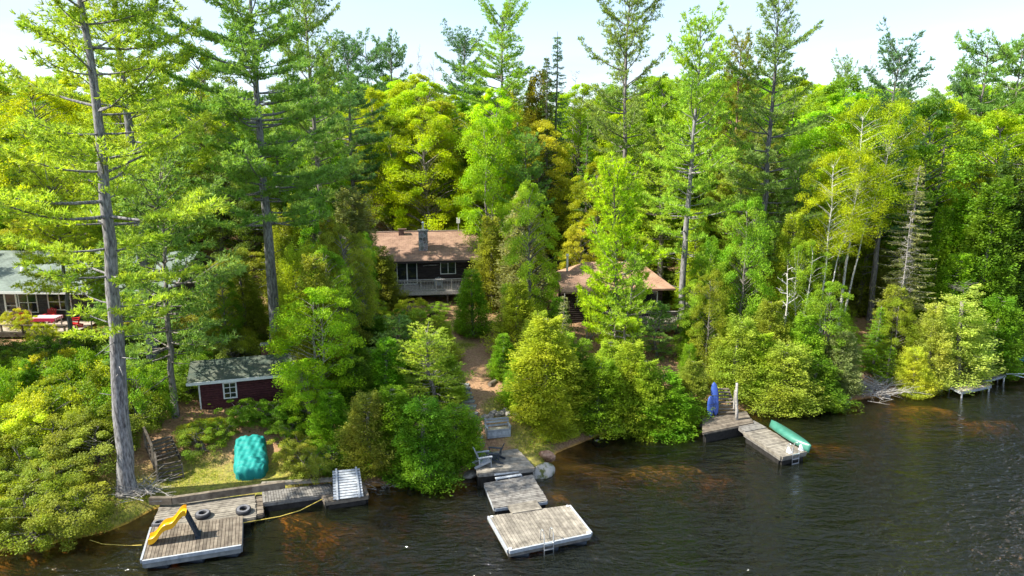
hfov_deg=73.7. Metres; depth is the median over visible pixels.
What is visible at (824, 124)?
maple tree
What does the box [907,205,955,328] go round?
cedar tree
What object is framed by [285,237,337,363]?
cedar tree
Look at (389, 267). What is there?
cedar tree
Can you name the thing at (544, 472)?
rock
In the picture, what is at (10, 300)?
door
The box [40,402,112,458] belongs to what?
shrub
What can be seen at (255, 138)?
maple tree
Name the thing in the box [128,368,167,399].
shrub
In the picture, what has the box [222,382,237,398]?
window
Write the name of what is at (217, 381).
garden shed
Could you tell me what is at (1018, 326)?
cedar tree
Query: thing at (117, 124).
maple tree
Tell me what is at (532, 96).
cedar tree
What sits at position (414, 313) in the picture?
cedar tree
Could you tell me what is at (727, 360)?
shrub
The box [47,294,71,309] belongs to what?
window
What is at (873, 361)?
spruce tree
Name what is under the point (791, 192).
pine tree
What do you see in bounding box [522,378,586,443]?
cedar tree
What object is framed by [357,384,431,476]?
cedar tree
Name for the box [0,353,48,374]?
shrub
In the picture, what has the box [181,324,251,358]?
shrub
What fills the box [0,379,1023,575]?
water
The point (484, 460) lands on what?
slatted chair
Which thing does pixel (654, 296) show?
window
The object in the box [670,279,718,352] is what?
maple tree
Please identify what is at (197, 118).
maple tree
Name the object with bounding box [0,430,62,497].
shrub
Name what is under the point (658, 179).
pine tree
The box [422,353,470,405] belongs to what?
cedar tree
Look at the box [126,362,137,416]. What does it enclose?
spruce tree
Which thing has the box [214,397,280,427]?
shrub
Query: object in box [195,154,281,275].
maple tree
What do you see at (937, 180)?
spruce tree
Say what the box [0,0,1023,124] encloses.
sky
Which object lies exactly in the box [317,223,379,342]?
maple tree
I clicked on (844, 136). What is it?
maple tree
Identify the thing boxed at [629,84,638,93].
spruce tree
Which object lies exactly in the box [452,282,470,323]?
spruce tree
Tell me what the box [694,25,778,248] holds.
pine tree
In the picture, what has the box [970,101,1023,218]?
maple tree
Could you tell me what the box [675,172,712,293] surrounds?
spruce tree
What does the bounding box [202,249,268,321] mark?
maple tree
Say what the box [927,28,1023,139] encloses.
pine tree
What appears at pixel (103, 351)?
shrub
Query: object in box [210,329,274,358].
shrub
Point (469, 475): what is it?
rock
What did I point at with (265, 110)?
maple tree
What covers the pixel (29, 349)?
shrub
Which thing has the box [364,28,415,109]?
pine tree
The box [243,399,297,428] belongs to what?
shrub
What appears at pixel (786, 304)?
bare tree
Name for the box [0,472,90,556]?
shrub
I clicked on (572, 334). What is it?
cedar tree
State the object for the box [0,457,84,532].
shrub
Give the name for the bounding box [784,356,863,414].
cedar tree
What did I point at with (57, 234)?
pine tree
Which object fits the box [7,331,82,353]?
shrub
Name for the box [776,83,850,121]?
maple tree
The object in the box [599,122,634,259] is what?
spruce tree
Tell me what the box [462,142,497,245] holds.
cedar tree
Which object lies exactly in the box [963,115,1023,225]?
maple tree
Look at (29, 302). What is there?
window
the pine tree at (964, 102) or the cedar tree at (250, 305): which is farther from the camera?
the pine tree at (964, 102)
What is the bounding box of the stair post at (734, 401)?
[733,390,734,410]
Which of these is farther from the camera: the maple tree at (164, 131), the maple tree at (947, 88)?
the maple tree at (947, 88)
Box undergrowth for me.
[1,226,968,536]
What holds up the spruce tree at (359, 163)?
on the ground at (376, 524)
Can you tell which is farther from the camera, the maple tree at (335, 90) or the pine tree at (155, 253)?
the maple tree at (335, 90)
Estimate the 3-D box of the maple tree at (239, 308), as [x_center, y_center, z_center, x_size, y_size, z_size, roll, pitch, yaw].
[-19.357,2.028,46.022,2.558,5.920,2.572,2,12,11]
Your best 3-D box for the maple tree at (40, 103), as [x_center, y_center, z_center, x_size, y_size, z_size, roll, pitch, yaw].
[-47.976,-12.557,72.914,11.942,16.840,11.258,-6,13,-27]
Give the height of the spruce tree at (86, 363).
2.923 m
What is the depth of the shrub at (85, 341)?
43.38 m
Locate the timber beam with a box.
[261,477,350,484]
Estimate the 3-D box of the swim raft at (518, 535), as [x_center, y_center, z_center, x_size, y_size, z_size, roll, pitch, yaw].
[1.219,10.764,30.216,3.959,0.657,2.923,-4,13,-18]
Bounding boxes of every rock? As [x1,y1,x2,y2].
[407,488,416,495]
[463,470,475,479]
[533,462,554,481]
[539,450,555,462]
[592,439,600,446]
[598,437,605,445]
[600,440,607,447]
[881,393,890,398]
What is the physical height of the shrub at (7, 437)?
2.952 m
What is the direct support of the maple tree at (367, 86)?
on the ground at (376, 524)
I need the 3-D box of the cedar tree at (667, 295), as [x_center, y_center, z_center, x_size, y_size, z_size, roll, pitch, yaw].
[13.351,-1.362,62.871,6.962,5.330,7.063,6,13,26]
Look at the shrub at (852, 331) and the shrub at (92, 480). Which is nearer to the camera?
the shrub at (92, 480)
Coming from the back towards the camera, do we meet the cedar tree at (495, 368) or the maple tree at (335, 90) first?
the maple tree at (335, 90)
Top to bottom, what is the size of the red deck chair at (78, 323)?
1.026 m
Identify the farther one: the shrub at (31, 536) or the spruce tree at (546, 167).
the spruce tree at (546, 167)
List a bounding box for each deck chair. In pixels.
[43,308,57,322]
[72,316,82,326]
[434,277,442,287]
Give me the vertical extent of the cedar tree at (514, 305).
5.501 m
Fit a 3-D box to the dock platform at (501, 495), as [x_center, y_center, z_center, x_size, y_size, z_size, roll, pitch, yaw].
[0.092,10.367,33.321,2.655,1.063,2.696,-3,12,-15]
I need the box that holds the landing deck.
[702,411,753,451]
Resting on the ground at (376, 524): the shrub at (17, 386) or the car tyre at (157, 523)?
the shrub at (17, 386)
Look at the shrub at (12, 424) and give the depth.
32.80 m
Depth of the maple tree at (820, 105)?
67.68 m
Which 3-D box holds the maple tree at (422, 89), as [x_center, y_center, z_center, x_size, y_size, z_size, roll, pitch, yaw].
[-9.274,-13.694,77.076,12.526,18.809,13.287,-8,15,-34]
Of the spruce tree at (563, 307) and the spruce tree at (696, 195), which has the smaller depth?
the spruce tree at (563, 307)
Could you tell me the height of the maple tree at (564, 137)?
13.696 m
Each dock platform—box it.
[472,449,534,497]
[484,475,547,515]
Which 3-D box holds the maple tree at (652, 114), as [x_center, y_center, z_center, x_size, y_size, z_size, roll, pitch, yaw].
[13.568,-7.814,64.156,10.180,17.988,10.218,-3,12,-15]
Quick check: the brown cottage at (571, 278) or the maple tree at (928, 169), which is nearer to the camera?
the brown cottage at (571, 278)
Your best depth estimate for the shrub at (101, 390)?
36.65 m
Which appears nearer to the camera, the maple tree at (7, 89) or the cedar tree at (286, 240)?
the cedar tree at (286, 240)
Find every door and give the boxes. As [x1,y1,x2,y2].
[3,294,17,317]
[397,263,417,284]
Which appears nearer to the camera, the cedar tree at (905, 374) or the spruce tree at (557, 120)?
the cedar tree at (905, 374)
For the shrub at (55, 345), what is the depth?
43.66 m
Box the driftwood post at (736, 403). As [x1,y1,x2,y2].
[735,383,737,419]
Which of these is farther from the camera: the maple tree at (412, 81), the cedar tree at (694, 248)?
the maple tree at (412, 81)
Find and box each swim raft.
[140,516,243,568]
[487,505,591,557]
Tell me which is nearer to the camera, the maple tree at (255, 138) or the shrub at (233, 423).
the shrub at (233, 423)
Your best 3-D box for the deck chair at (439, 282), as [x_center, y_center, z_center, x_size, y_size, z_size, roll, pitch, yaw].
[-6.455,-0.543,59.974,0.820,1.026,0.930,-2,12,-10]
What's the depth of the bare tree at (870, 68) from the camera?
85.91 m
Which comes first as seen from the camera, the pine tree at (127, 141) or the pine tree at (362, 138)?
the pine tree at (127, 141)
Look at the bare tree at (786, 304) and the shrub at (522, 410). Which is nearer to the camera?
the shrub at (522, 410)
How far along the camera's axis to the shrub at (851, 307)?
58.97 m
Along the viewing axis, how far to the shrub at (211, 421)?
36.61 m
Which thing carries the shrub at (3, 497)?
on the ground at (376, 524)
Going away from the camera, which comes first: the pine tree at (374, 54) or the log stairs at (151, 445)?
the log stairs at (151, 445)
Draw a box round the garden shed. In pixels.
[186,342,300,409]
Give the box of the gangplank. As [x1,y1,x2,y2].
[508,500,541,513]
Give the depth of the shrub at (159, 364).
40.41 m
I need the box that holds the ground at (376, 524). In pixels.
[0,170,1023,575]
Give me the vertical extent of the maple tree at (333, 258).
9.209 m
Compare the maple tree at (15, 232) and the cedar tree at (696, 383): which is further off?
the maple tree at (15, 232)
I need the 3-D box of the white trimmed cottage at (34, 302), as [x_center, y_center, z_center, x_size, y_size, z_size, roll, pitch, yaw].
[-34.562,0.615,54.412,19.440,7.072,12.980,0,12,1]
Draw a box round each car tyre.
[151,519,164,526]
[195,509,210,519]
[235,504,250,515]
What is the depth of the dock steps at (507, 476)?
34.41 m
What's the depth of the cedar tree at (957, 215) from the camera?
53.73 m
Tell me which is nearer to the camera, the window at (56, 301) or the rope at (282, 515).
the rope at (282, 515)
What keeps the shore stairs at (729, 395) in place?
on the landing deck
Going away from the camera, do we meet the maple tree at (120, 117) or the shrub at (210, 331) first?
the shrub at (210, 331)
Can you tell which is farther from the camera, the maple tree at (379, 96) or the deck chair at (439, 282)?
the maple tree at (379, 96)
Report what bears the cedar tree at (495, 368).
on the ground at (376, 524)
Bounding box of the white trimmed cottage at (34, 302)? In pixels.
[0,250,225,337]
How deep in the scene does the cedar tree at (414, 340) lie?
42.44 m
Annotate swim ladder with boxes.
[540,527,553,559]
[787,442,799,465]
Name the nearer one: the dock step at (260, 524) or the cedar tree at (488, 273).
the dock step at (260, 524)
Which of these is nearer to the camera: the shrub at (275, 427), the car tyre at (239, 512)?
the car tyre at (239, 512)
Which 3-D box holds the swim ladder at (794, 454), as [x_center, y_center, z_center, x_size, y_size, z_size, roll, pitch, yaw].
[15.250,8.953,37.026,0.504,1.190,0.491,-5,13,-22]
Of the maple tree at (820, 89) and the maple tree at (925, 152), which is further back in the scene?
the maple tree at (820, 89)
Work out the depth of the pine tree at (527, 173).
62.65 m
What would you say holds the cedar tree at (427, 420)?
on the ground at (376, 524)
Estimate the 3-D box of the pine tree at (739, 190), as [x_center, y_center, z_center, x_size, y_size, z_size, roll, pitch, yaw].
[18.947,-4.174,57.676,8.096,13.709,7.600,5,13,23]
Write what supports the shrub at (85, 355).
on the ground at (376, 524)
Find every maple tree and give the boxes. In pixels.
[0,78,33,136]
[0,80,94,228]
[0,88,26,103]
[0,129,62,247]
[0,217,59,253]
[5,95,112,187]
[5,133,100,245]
[12,152,129,250]
[17,103,53,137]
[29,73,88,102]
[43,76,90,122]
[57,85,176,221]
[83,136,160,245]
[104,102,157,201]
[133,114,221,250]
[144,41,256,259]
[175,91,253,189]
[183,122,257,244]
[191,106,283,242]
[191,284,227,320]
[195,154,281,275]
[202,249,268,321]
[205,280,246,342]
[220,120,282,256]
[258,103,310,194]
[271,115,353,241]
[297,196,345,305]
[297,244,360,360]
[298,71,370,206]
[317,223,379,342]
[325,71,378,173]
[333,87,406,230]
[336,91,381,192]
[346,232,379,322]
[358,114,423,230]
[366,74,401,160]
[367,81,471,219]
[371,79,426,195]
[372,73,449,205]
[374,105,476,230]
[384,100,484,230]
[413,88,453,190]
[434,102,498,226]
[458,87,531,249]
[492,99,535,193]
[504,119,580,273]
[535,92,573,124]
[549,82,610,221]
[556,218,598,269]
[557,125,575,201]
[561,162,630,267]
[562,99,613,179]
[567,101,610,210]
[573,84,631,177]
[590,99,657,258]
[591,75,703,206]
[604,106,712,269]
[606,123,695,254]
[622,75,676,132]
[629,76,687,217]
[645,78,683,99]
[662,78,741,228]
[667,85,764,243]
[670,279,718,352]
[684,235,727,328]
[699,73,757,136]
[703,78,788,216]
[711,213,769,298]
[718,231,766,324]
[759,128,808,243]
[764,75,809,118]
[774,92,904,294]
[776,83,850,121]
[776,104,860,277]
[781,101,844,275]
[787,74,872,195]
[799,82,854,119]
[801,98,893,290]
[806,108,931,276]
[840,85,926,254]
[852,99,1001,292]
[888,115,984,283]
[888,126,950,256]
[895,88,926,108]
[916,95,938,106]
[922,99,993,252]
[928,109,1023,248]
[939,115,1023,226]
[939,164,999,238]
[943,81,993,104]
[953,84,1010,115]
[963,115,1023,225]
[970,80,1023,114]
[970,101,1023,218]
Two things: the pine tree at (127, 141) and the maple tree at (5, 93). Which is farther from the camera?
the maple tree at (5, 93)
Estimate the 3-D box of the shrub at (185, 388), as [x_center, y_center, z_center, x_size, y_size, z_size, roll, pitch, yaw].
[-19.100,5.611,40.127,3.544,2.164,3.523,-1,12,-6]
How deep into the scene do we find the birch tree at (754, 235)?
48.18 m
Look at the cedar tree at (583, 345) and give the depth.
41.03 m
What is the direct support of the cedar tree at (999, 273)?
on the ground at (376, 524)
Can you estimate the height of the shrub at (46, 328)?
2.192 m
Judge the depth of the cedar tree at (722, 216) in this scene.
69.15 m
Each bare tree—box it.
[416,44,421,98]
[428,57,435,100]
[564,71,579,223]
[776,267,797,325]
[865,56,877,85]
[896,211,917,313]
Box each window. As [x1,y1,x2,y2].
[17,294,38,312]
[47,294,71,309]
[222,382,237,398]
[440,263,455,273]
[637,291,657,306]
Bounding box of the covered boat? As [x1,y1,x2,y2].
[233,434,268,480]
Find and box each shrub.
[0,308,31,327]
[0,338,26,355]
[0,340,36,354]
[0,347,45,365]
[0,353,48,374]
[0,356,39,407]
[0,366,30,411]
[0,377,85,423]
[0,382,101,457]
[0,394,76,468]
[0,399,48,450]
[0,419,17,454]
[0,429,26,470]
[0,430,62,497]
[0,456,32,511]
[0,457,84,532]
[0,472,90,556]
[0,489,25,536]
[2,353,84,401]
[5,452,109,515]
[6,314,45,331]
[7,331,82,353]
[8,347,92,381]
[15,412,105,471]
[17,348,58,358]
[21,480,114,551]
[23,368,110,426]
[24,323,59,344]
[29,336,89,359]
[29,376,136,433]
[30,346,110,390]
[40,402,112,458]
[42,332,108,359]
[46,413,152,475]
[50,337,109,358]
[70,359,147,412]
[73,374,149,416]
[75,322,144,345]
[77,338,128,355]
[80,386,171,450]
[89,345,126,364]
[94,364,181,433]
[99,335,159,357]
[107,320,164,346]
[107,359,180,389]
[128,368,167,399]
[134,364,197,400]
[136,318,198,354]
[146,347,212,377]
[151,350,229,393]
[152,365,198,401]
[157,315,207,343]
[163,328,214,357]
[170,310,214,327]
[172,419,228,463]
[174,343,220,362]
[176,416,228,443]
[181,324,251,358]
[185,339,261,361]
[198,416,243,443]
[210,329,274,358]
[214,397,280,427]
[226,324,268,353]
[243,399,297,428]
[263,416,308,441]
[266,430,326,463]
[271,439,317,479]
[283,446,339,486]
[305,439,350,476]
[308,432,339,459]
[360,309,392,326]
[366,299,387,315]
[392,298,427,320]
[417,301,450,318]
[511,401,541,417]
[540,425,565,441]
[717,343,741,370]
[728,371,778,400]
[831,307,856,325]
[832,296,862,313]
[832,325,862,341]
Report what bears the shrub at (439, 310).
on the ground at (376, 524)
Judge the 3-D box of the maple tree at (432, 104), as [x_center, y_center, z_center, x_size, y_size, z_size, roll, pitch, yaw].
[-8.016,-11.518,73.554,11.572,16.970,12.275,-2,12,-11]
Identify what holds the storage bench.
on the ground at (376, 524)
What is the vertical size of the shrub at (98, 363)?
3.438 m
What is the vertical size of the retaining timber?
0.340 m
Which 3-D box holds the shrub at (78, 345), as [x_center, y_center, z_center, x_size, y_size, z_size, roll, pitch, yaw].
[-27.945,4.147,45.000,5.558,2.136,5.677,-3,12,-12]
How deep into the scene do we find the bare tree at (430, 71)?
87.97 m
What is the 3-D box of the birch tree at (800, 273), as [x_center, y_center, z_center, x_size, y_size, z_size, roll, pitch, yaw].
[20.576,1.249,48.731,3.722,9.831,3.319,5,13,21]
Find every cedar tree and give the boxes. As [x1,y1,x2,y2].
[0,111,24,183]
[0,200,26,250]
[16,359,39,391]
[215,247,268,341]
[234,289,268,338]
[256,206,300,311]
[258,234,299,337]
[265,239,316,372]
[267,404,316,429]
[269,102,311,226]
[282,194,309,249]
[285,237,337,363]
[290,251,366,404]
[291,225,313,261]
[302,389,364,457]
[314,215,361,321]
[325,353,382,420]
[325,389,409,481]
[326,329,373,391]
[328,185,392,303]
[339,309,372,351]
[355,314,401,360]
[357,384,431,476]
[358,246,411,311]
[359,337,417,406]
[380,393,467,497]
[387,336,435,387]
[399,308,448,370]
[417,401,496,469]
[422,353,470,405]
[429,314,465,365]
[449,268,493,338]
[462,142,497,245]
[464,214,512,311]
[479,280,539,356]
[484,333,516,380]
[492,89,537,252]
[492,192,559,315]
[494,314,600,425]
[496,357,540,409]
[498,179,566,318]
[507,68,566,248]
[512,310,556,368]
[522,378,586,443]
[533,330,591,413]
[546,297,576,344]
[566,338,608,413]
[570,354,640,442]
[594,338,629,376]
[595,122,627,247]
[601,339,666,428]
[612,356,679,444]
[630,365,713,444]
[637,245,689,302]
[667,208,709,310]
[670,358,714,418]
[674,303,708,362]
[676,343,700,386]
[682,259,736,353]
[695,257,744,312]
[702,313,771,403]
[709,154,741,249]
[721,125,786,293]
[724,330,793,403]
[730,339,835,417]
[736,298,792,386]
[765,211,808,334]
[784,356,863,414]
[785,311,836,393]
[800,249,838,327]
[819,330,869,396]
[834,175,894,317]
[861,283,917,367]
[891,344,944,399]
[904,302,962,393]
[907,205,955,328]
[911,194,996,335]
[918,252,980,356]
[924,279,1008,394]
[927,175,1023,348]
[950,293,1023,380]
[984,156,1023,340]
[996,309,1023,361]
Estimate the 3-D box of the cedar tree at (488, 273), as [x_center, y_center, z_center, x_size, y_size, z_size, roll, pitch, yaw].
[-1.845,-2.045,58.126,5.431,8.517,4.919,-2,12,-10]
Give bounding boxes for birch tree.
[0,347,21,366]
[261,286,366,410]
[272,358,333,430]
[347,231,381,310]
[390,309,413,344]
[453,111,530,286]
[686,268,735,372]
[712,193,782,339]
[774,237,832,333]
[794,147,893,332]
[799,281,858,376]
[815,94,932,329]
[828,327,862,382]
[872,296,918,375]
[907,233,935,312]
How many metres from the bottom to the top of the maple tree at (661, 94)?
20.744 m
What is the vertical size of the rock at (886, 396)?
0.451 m
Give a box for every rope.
[91,540,137,545]
[243,499,321,522]
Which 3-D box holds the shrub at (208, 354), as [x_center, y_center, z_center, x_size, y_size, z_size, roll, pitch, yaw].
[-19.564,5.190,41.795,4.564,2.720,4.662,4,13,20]
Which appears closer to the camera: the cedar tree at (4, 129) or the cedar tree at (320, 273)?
the cedar tree at (320, 273)
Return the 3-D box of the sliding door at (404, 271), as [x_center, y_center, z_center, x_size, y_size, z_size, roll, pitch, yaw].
[-9.341,-1.331,60.806,1.800,2.080,0.070,-2,12,-8]
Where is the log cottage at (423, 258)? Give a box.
[367,221,481,303]
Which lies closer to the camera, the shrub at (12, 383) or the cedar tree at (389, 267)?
the shrub at (12, 383)
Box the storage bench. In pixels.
[484,417,510,438]
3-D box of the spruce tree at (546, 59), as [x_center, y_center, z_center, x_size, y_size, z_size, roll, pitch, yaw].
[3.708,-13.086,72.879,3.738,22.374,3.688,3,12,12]
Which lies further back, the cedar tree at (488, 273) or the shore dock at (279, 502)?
the cedar tree at (488, 273)
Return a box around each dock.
[153,494,256,549]
[262,483,332,521]
[322,481,368,520]
[743,428,806,474]
[947,380,991,413]
[968,373,1005,400]
[1006,373,1023,377]
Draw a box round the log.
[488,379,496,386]
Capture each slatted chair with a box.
[472,447,491,468]
[485,443,505,464]
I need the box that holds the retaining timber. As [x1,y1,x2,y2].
[149,480,284,504]
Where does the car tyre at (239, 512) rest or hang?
on the shore dock at (225, 507)
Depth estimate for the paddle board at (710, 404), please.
41.44 m
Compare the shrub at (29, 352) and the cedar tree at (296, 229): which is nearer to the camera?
the shrub at (29, 352)
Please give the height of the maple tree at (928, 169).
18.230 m
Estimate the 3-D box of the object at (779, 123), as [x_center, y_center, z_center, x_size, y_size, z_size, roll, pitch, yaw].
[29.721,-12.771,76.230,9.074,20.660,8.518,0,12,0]
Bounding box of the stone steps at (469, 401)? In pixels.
[458,383,484,446]
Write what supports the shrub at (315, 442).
on the ground at (376, 524)
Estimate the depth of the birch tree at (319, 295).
36.91 m
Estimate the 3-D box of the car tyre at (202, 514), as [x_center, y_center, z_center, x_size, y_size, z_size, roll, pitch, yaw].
[-14.066,10.295,31.052,0.680,0.208,0.680,0,12,0]
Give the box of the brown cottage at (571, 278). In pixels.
[554,254,687,339]
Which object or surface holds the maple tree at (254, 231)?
on the ground at (376, 524)
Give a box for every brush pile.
[105,467,178,504]
[365,481,406,496]
[845,373,932,403]
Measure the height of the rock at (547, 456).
0.694 m
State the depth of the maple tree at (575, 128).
84.73 m
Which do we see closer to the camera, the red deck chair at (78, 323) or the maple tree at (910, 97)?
the red deck chair at (78, 323)
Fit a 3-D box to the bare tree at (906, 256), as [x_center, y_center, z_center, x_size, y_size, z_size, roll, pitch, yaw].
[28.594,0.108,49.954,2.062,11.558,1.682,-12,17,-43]
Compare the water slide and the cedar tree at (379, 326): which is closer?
the water slide
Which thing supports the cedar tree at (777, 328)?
on the ground at (376, 524)
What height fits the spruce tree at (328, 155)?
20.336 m
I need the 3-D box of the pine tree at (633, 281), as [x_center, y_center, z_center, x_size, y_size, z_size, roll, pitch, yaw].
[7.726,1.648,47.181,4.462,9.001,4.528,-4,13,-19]
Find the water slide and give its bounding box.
[148,505,201,544]
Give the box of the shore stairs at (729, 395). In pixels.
[717,388,734,415]
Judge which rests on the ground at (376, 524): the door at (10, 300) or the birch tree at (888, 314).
the birch tree at (888, 314)
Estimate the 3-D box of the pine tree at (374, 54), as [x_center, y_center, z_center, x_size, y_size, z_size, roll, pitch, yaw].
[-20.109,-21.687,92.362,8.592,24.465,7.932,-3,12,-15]
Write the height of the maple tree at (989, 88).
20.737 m
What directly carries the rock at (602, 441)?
on the ground at (376, 524)
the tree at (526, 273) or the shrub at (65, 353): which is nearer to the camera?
the shrub at (65, 353)
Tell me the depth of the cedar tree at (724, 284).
53.82 m
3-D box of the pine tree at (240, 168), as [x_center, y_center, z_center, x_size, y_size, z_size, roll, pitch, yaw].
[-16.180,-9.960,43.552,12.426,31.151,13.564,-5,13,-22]
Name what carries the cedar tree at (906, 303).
on the ground at (376, 524)
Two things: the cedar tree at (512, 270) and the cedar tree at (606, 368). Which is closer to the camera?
the cedar tree at (606, 368)
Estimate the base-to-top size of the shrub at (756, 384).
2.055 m
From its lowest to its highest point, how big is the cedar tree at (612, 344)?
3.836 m
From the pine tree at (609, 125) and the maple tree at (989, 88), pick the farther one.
the maple tree at (989, 88)
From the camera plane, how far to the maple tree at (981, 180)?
57.47 m
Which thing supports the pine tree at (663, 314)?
on the ground at (376, 524)
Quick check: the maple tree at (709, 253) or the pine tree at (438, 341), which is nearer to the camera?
the pine tree at (438, 341)
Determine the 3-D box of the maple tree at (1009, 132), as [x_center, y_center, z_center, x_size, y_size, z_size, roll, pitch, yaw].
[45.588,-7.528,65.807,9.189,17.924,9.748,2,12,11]
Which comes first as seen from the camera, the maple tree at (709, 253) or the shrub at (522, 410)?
the shrub at (522, 410)
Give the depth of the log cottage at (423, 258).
61.28 m
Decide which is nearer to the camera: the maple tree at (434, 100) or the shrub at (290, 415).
the shrub at (290, 415)
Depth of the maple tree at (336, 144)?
63.95 m
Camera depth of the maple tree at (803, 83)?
90.28 m
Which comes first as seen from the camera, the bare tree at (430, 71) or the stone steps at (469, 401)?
the stone steps at (469, 401)
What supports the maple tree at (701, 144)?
on the ground at (376, 524)
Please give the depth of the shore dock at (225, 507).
31.68 m
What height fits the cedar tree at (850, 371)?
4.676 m
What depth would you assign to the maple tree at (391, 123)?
71.72 m
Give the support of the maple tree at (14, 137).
on the ground at (376, 524)
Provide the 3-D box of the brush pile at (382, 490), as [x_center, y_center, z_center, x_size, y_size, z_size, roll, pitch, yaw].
[-6.249,10.063,34.201,2.630,0.773,2.201,9,15,35]
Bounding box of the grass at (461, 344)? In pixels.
[1,343,556,550]
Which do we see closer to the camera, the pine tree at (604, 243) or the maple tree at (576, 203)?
the pine tree at (604, 243)
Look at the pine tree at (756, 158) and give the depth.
51.06 m
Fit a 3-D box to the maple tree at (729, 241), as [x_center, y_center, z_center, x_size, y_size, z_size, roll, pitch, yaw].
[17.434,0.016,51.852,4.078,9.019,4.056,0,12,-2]
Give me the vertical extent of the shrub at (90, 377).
3.554 m
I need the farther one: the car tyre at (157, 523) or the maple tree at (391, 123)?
the maple tree at (391, 123)
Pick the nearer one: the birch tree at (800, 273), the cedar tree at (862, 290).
the birch tree at (800, 273)
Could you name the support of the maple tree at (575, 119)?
on the ground at (376, 524)
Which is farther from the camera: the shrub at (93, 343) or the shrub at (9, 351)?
the shrub at (93, 343)
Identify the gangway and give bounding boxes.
[738,421,766,432]
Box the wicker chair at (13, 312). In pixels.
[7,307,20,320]
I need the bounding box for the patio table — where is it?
[30,315,63,327]
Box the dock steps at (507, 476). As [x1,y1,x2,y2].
[494,471,521,480]
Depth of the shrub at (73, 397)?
34.03 m
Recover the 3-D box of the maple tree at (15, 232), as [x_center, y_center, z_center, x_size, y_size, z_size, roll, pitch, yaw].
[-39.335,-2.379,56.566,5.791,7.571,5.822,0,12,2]
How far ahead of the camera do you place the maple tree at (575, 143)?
91.83 m
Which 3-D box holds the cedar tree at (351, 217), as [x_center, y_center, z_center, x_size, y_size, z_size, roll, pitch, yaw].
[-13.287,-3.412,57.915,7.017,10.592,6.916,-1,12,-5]
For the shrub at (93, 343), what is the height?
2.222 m
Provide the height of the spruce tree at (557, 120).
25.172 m
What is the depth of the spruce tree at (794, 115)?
70.11 m
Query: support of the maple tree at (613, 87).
on the ground at (376, 524)
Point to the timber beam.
(306, 481)
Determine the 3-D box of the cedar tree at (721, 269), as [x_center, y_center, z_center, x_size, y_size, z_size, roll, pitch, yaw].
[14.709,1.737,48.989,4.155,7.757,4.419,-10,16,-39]
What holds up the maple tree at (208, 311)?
on the ground at (376, 524)
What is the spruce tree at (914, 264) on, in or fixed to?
on the ground at (376, 524)
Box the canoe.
[769,420,810,452]
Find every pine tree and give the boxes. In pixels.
[0,0,235,498]
[0,139,131,343]
[0,140,20,246]
[28,0,230,361]
[67,184,161,325]
[89,137,249,418]
[142,0,357,353]
[163,123,259,253]
[261,0,366,233]
[303,23,396,231]
[334,31,392,199]
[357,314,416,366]
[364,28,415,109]
[388,318,476,411]
[414,18,503,196]
[445,0,547,172]
[488,126,559,251]
[572,150,670,346]
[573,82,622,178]
[575,0,675,261]
[591,249,660,359]
[615,125,710,278]
[627,300,683,359]
[635,0,757,332]
[671,69,708,226]
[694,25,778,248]
[694,158,782,293]
[705,0,830,302]
[752,154,850,317]
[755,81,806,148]
[830,48,861,96]
[837,17,944,321]
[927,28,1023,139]
[930,100,975,161]
[937,58,989,115]
[962,27,1023,138]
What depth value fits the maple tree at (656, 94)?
85.75 m
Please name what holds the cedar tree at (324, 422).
on the ground at (376, 524)
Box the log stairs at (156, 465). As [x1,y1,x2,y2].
[153,451,183,481]
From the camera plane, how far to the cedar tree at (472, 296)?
50.81 m
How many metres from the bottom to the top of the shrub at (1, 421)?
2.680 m
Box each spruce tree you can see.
[2,166,41,250]
[82,361,91,378]
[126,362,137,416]
[168,122,203,251]
[258,93,291,271]
[292,78,327,243]
[309,67,341,227]
[339,106,379,220]
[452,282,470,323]
[523,129,572,270]
[535,56,561,255]
[548,31,577,238]
[555,293,570,341]
[567,129,600,260]
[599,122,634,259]
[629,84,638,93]
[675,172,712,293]
[778,90,800,233]
[832,230,863,304]
[858,306,894,374]
[869,166,937,325]
[872,346,898,384]
[906,113,954,284]
[990,144,1008,193]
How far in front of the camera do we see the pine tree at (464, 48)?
79.71 m
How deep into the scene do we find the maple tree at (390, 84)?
86.24 m
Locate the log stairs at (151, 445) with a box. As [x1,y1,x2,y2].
[142,426,180,467]
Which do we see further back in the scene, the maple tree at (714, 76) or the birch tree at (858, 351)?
the maple tree at (714, 76)
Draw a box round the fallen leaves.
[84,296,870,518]
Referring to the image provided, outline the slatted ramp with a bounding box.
[333,467,363,499]
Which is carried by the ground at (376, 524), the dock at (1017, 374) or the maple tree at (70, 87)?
the maple tree at (70, 87)
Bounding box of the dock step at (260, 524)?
[255,494,265,530]
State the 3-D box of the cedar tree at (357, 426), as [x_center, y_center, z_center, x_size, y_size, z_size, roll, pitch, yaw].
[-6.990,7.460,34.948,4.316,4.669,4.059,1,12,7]
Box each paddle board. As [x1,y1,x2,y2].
[707,396,713,416]
[711,382,718,415]
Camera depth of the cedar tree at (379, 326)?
46.76 m
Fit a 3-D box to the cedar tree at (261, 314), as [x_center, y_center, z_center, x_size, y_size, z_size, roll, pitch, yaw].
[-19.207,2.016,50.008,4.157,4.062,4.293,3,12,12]

